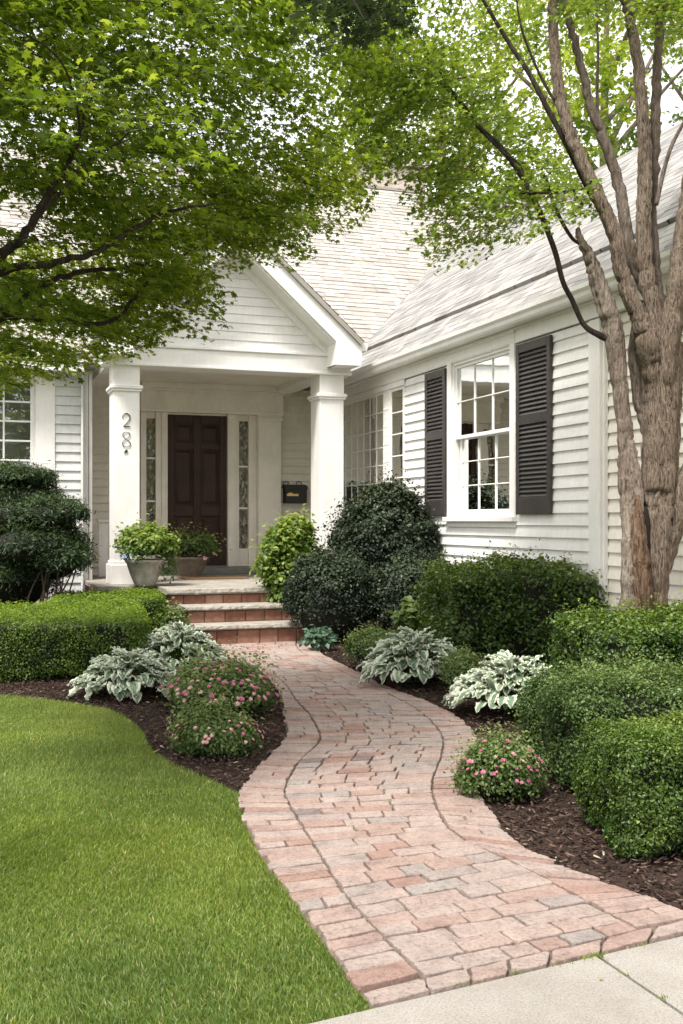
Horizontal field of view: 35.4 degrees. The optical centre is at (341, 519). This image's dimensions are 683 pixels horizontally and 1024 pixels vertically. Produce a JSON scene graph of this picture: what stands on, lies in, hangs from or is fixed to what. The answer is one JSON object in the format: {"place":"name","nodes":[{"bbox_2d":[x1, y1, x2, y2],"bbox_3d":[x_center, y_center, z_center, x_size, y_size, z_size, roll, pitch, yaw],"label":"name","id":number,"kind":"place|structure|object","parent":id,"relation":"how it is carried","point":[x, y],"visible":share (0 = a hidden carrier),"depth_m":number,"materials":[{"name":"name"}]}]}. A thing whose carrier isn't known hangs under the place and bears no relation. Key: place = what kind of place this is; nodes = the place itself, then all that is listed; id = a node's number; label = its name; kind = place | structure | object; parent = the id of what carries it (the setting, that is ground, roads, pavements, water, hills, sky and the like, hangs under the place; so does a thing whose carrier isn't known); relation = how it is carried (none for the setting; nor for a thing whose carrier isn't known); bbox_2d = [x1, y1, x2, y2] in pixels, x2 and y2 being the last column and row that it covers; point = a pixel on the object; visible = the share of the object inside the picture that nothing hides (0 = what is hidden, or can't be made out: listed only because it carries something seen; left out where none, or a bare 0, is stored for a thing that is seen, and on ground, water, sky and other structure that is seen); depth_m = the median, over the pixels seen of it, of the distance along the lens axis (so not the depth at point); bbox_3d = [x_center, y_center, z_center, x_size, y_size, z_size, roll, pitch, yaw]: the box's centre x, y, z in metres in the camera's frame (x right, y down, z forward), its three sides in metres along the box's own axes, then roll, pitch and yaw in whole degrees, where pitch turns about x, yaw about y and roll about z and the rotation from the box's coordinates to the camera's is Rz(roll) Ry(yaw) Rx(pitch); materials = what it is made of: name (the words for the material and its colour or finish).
{"place":"outdoors","nodes":[
{"label":"outdoors","id":0,"kind":"place"},
{"bbox_2d":[0,653,287,810],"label":"mulch bed","id":1,"kind":"object","parent":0,"point":[207,773],"visible":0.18,"depth_m":6.53,"materials":[{"name":"brown wood"}]},
{"bbox_2d":[0,454,102,605],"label":"yew shrub","id":2,"kind":"object","parent":1,"relation":"on","point":[43,547],"visible":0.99,"depth_m":10.89,"materials":[{"name":"green plant"}]},
{"bbox_2d":[0,595,152,682],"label":"boxwood hedge","id":3,"kind":"object","parent":1,"relation":"on","point":[49,636],"visible":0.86,"depth_m":8.36,"materials":[{"name":"green plant"}]},
{"bbox_2d":[51,584,168,639],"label":"boxwood hedge","id":4,"kind":"object","parent":1,"relation":"on","point":[151,600],"visible":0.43,"depth_m":10.57,"materials":[{"name":"green plant"}]},
{"bbox_2d":[66,646,177,703],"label":"hosta","id":5,"kind":"object","parent":1,"relation":"on","point":[124,673],"visible":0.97,"depth_m":7.46,"materials":[{"name":"green plant"}]},
{"bbox_2d":[157,596,194,633],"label":"spirea shrub","id":6,"kind":"object","parent":1,"relation":"on","point":[174,614],"visible":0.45,"depth_m":9.85,"materials":[{"name":"green plant"}]},
{"bbox_2d":[134,621,227,669],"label":"hosta","id":7,"kind":"object","parent":1,"relation":"on","point":[159,646],"visible":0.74,"depth_m":8.51,"materials":[{"name":"green plant"}]},
{"bbox_2d":[157,687,264,758],"bbox_3d":[-0.668,1.079,5.734,0.571,0.375,0.526,0,0,27],"label":"flowering shrub","id":8,"kind":"object","parent":1,"relation":"on","point":[216,728],"visible":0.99,"depth_m":5.65,"materials":[{"name":"green plant"}]},
{"bbox_2d":[150,636,286,717],"bbox_3d":[-0.779,1.013,7.025,0.904,0.520,1.116,0,0,-20],"label":"flowering shrub","id":9,"kind":"object","parent":1,"relation":"on","point":[241,683],"visible":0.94,"depth_m":6.81,"materials":[{"name":"green plant"}]},
{"bbox_2d":[0,693,371,1023],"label":"lawn","id":10,"kind":"structure","parent":0,"point":[285,969],"depth_m":3.62,"materials":[{"name":"green plant"}]},
{"bbox_2d":[0,0,452,397],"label":"maple tree","id":11,"kind":"object","parent":10,"relation":"on","point":[239,211],"visible":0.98,"depth_m":5.41,"materials":[{"name":"green plant"}]},
{"bbox_2d":[0,0,682,201],"label":"sky","id":12,"kind":"structure","parent":0,"point":[670,99],"materials":[{"name":"white"}]},
{"bbox_2d":[207,641,682,1008],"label":"brick path","id":13,"kind":"structure","parent":0,"point":[472,875],"depth_m":3.91,"materials":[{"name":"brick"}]},
{"bbox_2d":[155,583,304,644],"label":"front steps","id":14,"kind":"structure","parent":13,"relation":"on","point":[244,613],"depth_m":11.06,"materials":[{"name":"beige stone"}]},
{"bbox_2d":[310,936,682,1023],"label":"sidewalk","id":15,"kind":"structure","parent":0,"point":[578,992],"depth_m":2.77,"materials":[{"name":"concrete"}]},
{"bbox_2d":[349,940,667,1003],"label":"joint weeds","id":16,"kind":"object","parent":15,"relation":"on","point":[600,956],"visible":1,"depth_m":2.95,"materials":[{"name":"green plant"}]},
{"bbox_2d":[317,620,682,909],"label":"mulch bed","id":17,"kind":"object","parent":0,"point":[623,878],"visible":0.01,"depth_m":4.26,"materials":[{"name":"brown wood"}]},
{"bbox_2d":[248,503,324,602],"bbox_3d":[-0.551,0.550,11.524,0.950,1.464,0.856,0,0,-20],"label":"nandina shrub","id":18,"kind":"object","parent":17,"relation":"on","point":[286,540],"visible":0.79,"depth_m":11.35,"materials":[{"name":"green plant"}]},
{"bbox_2d":[298,624,338,652],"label":"heuchera clump","id":19,"kind":"object","parent":17,"relation":"on","point":[317,637],"visible":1,"depth_m":10.12,"materials":[{"name":"green plant"}]},
{"bbox_2d":[276,542,379,643],"bbox_3d":[-0.093,0.738,10.914,1.203,1.066,1.055,0,0,-20],"label":"holly shrub","id":20,"kind":"object","parent":17,"relation":"on","point":[328,588],"visible":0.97,"depth_m":10.61,"materials":[{"name":"green plant"}]},
{"bbox_2d":[338,621,406,665],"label":"spirea shrub","id":21,"kind":"object","parent":17,"relation":"on","point":[357,643],"visible":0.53,"depth_m":8.82,"materials":[{"name":"green plant"}]},
{"bbox_2d":[317,466,445,629],"bbox_3d":[0.508,0.331,11.620,1.605,1.865,1.554,0,0,-20],"label":"holly shrub","id":22,"kind":"object","parent":17,"relation":"on","point":[384,523],"visible":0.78,"depth_m":11.27,"materials":[{"name":"green plant"}]},
{"bbox_2d":[365,549,433,633],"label":"holly shrub","id":23,"kind":"object","parent":17,"relation":"on","point":[392,584],"visible":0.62,"depth_m":10.52,"materials":[{"name":"green plant"}]},
{"bbox_2d":[355,626,456,684],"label":"hosta","id":24,"kind":"object","parent":17,"relation":"on","point":[417,661],"visible":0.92,"depth_m":7.97,"materials":[{"name":"green plant"}]},
{"bbox_2d":[388,595,434,636],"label":"hydrangea shrub","id":25,"kind":"object","parent":17,"relation":"on","point":[402,617],"visible":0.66,"depth_m":9.54,"materials":[{"name":"green plant"}]},
{"bbox_2d":[436,642,485,688],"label":"spirea shrub","id":26,"kind":"object","parent":17,"relation":"on","point":[463,661],"visible":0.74,"depth_m":7.52,"materials":[{"name":"green plant"}]},
{"bbox_2d":[297,0,682,612],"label":"multi stem tree","id":27,"kind":"object","parent":17,"relation":"on","point":[650,492],"visible":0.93,"depth_m":6.85,"materials":[{"name":"green plant"}]},
{"bbox_2d":[441,649,551,714],"bbox_3d":[1.113,1.054,6.888,0.942,0.410,0.898,0,0,-20],"label":"hosta","id":28,"kind":"object","parent":17,"relation":"on","point":[490,681],"visible":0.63,"depth_m":6.78,"materials":[{"name":"green plant"}]},
{"bbox_2d":[443,717,557,802],"bbox_3d":[0.712,1.081,4.824,0.494,0.372,0.454,0,0,-33],"label":"flowering shrub","id":29,"kind":"object","parent":17,"relation":"on","point":[496,766],"visible":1,"depth_m":4.74,"materials":[{"name":"green plant"}]},
{"bbox_2d":[408,539,609,667],"bbox_3d":[1.840,0.715,9.159,2.462,1.133,1.658,0,0,-4],"label":"boxwood hedge","id":30,"kind":"object","parent":17,"relation":"on","point":[486,610],"visible":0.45,"depth_m":8.52,"materials":[{"name":"green plant"}]},
{"bbox_2d":[508,640,682,791],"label":"boxwood hedge","id":31,"kind":"object","parent":17,"relation":"on","point":[561,705],"visible":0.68,"depth_m":5.05,"materials":[{"name":"green plant"}]},
{"bbox_2d":[541,589,682,677],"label":"boxwood hedge","id":32,"kind":"object","parent":17,"relation":"on","point":[577,639],"visible":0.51,"depth_m":5.95,"materials":[{"name":"green plant"}]},
{"bbox_2d":[568,703,682,858],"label":"boxwood hedge","id":33,"kind":"object","parent":17,"relation":"on","point":[633,782],"visible":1,"depth_m":3.97,"materials":[{"name":"green plant"}]},
{"label":"ground","id":34,"kind":"structure","parent":0,"visible":0},
{"bbox_2d":[0,122,682,620],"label":"house","id":35,"kind":"structure","parent":34,"relation":"on","point":[476,402],"depth_m":12.46,"materials":[{"name":"paint"}]},
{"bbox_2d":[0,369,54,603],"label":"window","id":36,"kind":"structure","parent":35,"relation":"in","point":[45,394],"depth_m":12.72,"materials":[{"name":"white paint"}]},
{"bbox_2d":[125,559,164,586],"bbox_3d":[-2.144,0.575,11.674,0.439,0.290,0.439,0,0,-20],"label":"planter","id":37,"kind":"object","parent":35,"relation":"on","point":[145,572],"visible":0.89,"depth_m":11.54,"materials":[{"name":"stone"}]},
{"bbox_2d":[106,509,181,564],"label":"potted plant","id":38,"kind":"object","parent":37,"relation":"on","point":[146,539],"visible":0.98,"depth_m":11.53,"materials":[{"name":"green plant"}]},
{"bbox_2d":[156,547,180,583],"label":"trailing plant","id":39,"kind":"object","parent":37,"relation":"hanging from","point":[170,556],"visible":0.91,"depth_m":11.69,"materials":[{"name":"green plant"}]},
{"bbox_2d":[173,556,209,576],"bbox_3d":[-1.895,0.590,13.385,0.490,0.260,0.490,0,0,-20],"label":"planter","id":40,"kind":"object","parent":35,"relation":"on","point":[190,566],"visible":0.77,"depth_m":13.22,"materials":[{"name":"ceramic"}]},
{"bbox_2d":[166,522,230,561],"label":"potted plant","id":41,"kind":"object","parent":40,"relation":"on","point":[204,543],"visible":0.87,"depth_m":13.28,"materials":[{"name":"green plant"}]},
{"bbox_2d":[168,414,226,565],"bbox_3d":[-1.954,-0.390,14.435,0.817,2.040,0.062,0,0,-20],"label":"door","id":42,"kind":"structure","parent":35,"relation":"in","point":[197,444],"depth_m":14.42,"materials":[{"name":"paint"}]},
{"bbox_2d":[178,575,248,579],"bbox_3d":[-1.588,0.711,13.229,0.787,0.017,0.500,0,0,-20],"label":"door mat","id":43,"kind":"object","parent":35,"relation":"on","point":[216,577],"depth_m":13.06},
{"bbox_2d":[281,481,307,502],"bbox_3d":[-0.663,-0.386,14.783,0.374,0.312,0.143,0,0,-20],"label":"mailbox","id":44,"kind":"object","parent":35,"relation":"attached to","point":[293,493],"visible":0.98,"depth_m":14.74,"materials":[{"name":"black metal"}]},
{"bbox_2d":[344,379,406,507],"bbox_3d":[0.304,-0.873,13.506,0.110,1.485,2.640,0,0,-20],"label":"window","id":45,"kind":"structure","parent":35,"relation":"in","point":[364,413],"depth_m":13.26,"materials":[{"name":"white paint"}]},
{"bbox_2d":[442,330,518,527],"bbox_3d":[1.395,-0.835,10.508,0.195,1.810,1.500,0,0,-20],"label":"window","id":46,"kind":"structure","parent":35,"relation":"in","point":[481,389],"depth_m":10.55,"materials":[{"name":"white paint"}]},
{"bbox_2d":[297,0,594,202],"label":"background tree","id":47,"kind":"object","parent":34,"relation":"on","point":[555,152],"visible":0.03,"depth_m":28.78,"materials":[{"name":"green plant"}]},
{"bbox_2d":[426,0,682,201],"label":"background tree","id":48,"kind":"object","parent":34,"relation":"on","point":[607,57],"visible":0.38,"depth_m":25.21,"materials":[{"name":"green plant"}]},
{"bbox_2d":[567,19,682,168],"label":"background tree","id":49,"kind":"object","parent":34,"relation":"on","point":[586,138],"visible":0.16,"depth_m":25.13,"materials":[{"name":"green plant"}]}
]}

